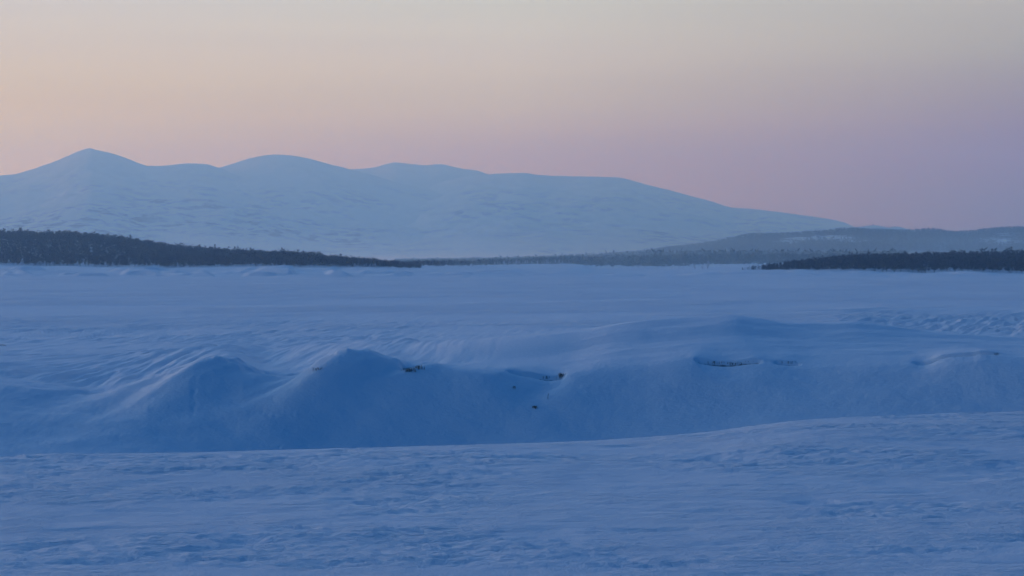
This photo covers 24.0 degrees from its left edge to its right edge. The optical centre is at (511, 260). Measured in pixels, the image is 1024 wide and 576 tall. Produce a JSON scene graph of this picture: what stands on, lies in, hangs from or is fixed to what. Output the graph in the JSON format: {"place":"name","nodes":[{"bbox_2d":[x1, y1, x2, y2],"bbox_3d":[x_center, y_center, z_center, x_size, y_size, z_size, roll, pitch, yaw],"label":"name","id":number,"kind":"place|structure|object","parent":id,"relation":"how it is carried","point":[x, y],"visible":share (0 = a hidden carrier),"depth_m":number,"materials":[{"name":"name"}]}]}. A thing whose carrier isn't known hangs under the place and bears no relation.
{"place":"outdoors","nodes":[
{"label":"outdoors","id":0,"kind":"place"},
{"bbox_2d":[0,148,414,260],"bbox_3d":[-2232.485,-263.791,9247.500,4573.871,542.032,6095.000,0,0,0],"label":"mountain","id":1,"kind":"structure","parent":0,"point":[88,190],"depth_m":8339.91,"materials":[{"name":"snow"}]},
{"bbox_2d":[219,154,443,248],"bbox_3d":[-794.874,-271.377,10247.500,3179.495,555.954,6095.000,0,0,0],"label":"mountain","id":2,"kind":"structure","parent":0,"point":[338,205],"depth_m":10265.62,"materials":[{"name":"snow"}]},
{"bbox_2d":[351,162,486,188],"bbox_3d":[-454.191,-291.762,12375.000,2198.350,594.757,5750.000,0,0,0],"label":"mountain","id":3,"kind":"structure","parent":0,"point":[424,176],"depth_m":13837.23,"materials":[{"name":"snow"}]},
{"bbox_2d":[0,411,1023,575],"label":"snow bank","id":4,"kind":"structure","parent":0,"point":[940,494],"depth_m":39.02,"materials":[{"name":"snow"}]},
{"bbox_2d":[0,315,1023,456],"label":"snow drift","id":5,"kind":"object","parent":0,"point":[271,391],"visible":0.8,"depth_m":85.14,"materials":[{"name":"snow"}]},
{"bbox_2d":[0,278,1023,339],"bbox_3d":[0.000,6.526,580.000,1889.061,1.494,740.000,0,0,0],"label":"frozen lake","id":6,"kind":"structure","parent":0,"point":[39,308],"depth_m":389.27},
{"bbox_2d":[0,239,1023,277],"bbox_3d":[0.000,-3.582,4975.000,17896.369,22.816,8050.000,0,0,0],"label":"shore","id":7,"kind":"structure","parent":0,"point":[83,270],"depth_m":1091.35,"materials":[{"name":"snow"}]},
{"bbox_2d":[148,257,154,264],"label":"birch tree","id":8,"kind":"object","parent":7,"relation":"on","point":[151,259],"visible":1,"depth_m":1326.91,"materials":[{"name":"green plant"}]},
{"bbox_2d":[0,228,321,266],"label":"wood","id":9,"kind":"object","parent":7,"relation":"on","point":[20,240],"visible":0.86,"depth_m":1461.52,"materials":[{"name":"plant"}]},
{"bbox_2d":[296,256,301,264],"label":"birch tree","id":10,"kind":"object","parent":7,"relation":"on","point":[299,259],"visible":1,"depth_m":1247.82,"materials":[{"name":"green plant"}]},
{"bbox_2d":[320,253,421,267],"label":"birch scrub","id":11,"kind":"object","parent":7,"relation":"on","point":[351,261],"visible":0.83,"depth_m":1313.07,"materials":[{"name":"brown plant"}]},
{"bbox_2d":[395,247,908,266],"bbox_3d":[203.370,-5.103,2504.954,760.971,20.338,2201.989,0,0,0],"label":"wood","id":12,"kind":"object","parent":7,"relation":"on","point":[656,258],"visible":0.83,"depth_m":1807.26,"materials":[{"name":"plant"}]},
{"bbox_2d":[857,258,862,267],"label":"birch tree","id":13,"kind":"object","parent":7,"relation":"on","point":[859,261],"visible":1,"depth_m":1098.84,"materials":[{"name":"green plant"}]},
{"bbox_2d":[862,259,867,267],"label":"birch tree","id":14,"kind":"object","parent":7,"relation":"on","point":[864,260],"visible":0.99,"depth_m":1102.40,"materials":[{"name":"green plant"}]},
{"bbox_2d":[742,247,1023,271],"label":"wood","id":15,"kind":"object","parent":7,"relation":"on","point":[905,258],"visible":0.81,"depth_m":1141.00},
{"bbox_2d":[953,259,958,268],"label":"birch tree","id":16,"kind":"object","parent":7,"relation":"on","point":[956,265],"visible":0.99,"depth_m":1060.21,"materials":[{"name":"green plant"}]},
{"bbox_2d":[959,260,964,268],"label":"birch tree","id":17,"kind":"object","parent":7,"relation":"on","point":[961,264],"visible":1,"depth_m":1062.16,"materials":[{"name":"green plant"}]},
{"bbox_2d":[974,260,979,271],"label":"birch tree","id":18,"kind":"object","parent":7,"relation":"on","point":[977,265],"visible":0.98,"depth_m":1057.71,"materials":[{"name":"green plant"}]},
{"bbox_2d":[990,261,995,271],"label":"birch tree","id":19,"kind":"object","parent":7,"relation":"on","point":[993,266],"visible":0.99,"depth_m":1054.98,"materials":[{"name":"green plant"}]},
{"bbox_2d":[1013,261,1018,272],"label":"birch tree","id":20,"kind":"object","parent":7,"relation":"on","point":[1015,267],"visible":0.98,"depth_m":1055.17,"materials":[{"name":"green plant"}]},
{"bbox_2d":[0,0,1023,232],"label":"sky","id":21,"kind":"structure","parent":0,"point":[907,114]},
{"bbox_2d":[391,231,677,258],"bbox_3d":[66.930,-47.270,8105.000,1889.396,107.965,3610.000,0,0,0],"label":"hill","id":22,"kind":"structure","parent":0,"point":[483,244],"depth_m":7407.52,"materials":[{"name":"snow"}]},
{"bbox_2d":[406,173,853,245],"bbox_3d":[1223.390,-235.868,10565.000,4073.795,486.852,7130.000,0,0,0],"label":"mountain","id":23,"kind":"structure","parent":0,"point":[616,209],"depth_m":9943.92,"materials":[{"name":"snow"}]},
{"bbox_2d":[682,229,1023,253],"bbox_3d":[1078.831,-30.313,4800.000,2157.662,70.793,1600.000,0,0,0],"label":"hill","id":24,"kind":"structure","parent":0,"point":[828,236],"depth_m":4672.62,"materials":[{"name":"snow"}]},
{"bbox_2d":[596,225,1023,253],"bbox_3d":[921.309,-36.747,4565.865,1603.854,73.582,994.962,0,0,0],"label":"wood","id":25,"kind":"object","parent":24,"relation":"on","point":[727,242],"visible":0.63,"depth_m":4652.90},
{"bbox_2d":[849,225,914,230],"bbox_3d":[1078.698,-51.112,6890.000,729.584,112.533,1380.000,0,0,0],"label":"hill","id":26,"kind":"structure","parent":0,"point":[873,227],"depth_m":7344.60,"materials":[{"name":"snow"}]}
]}

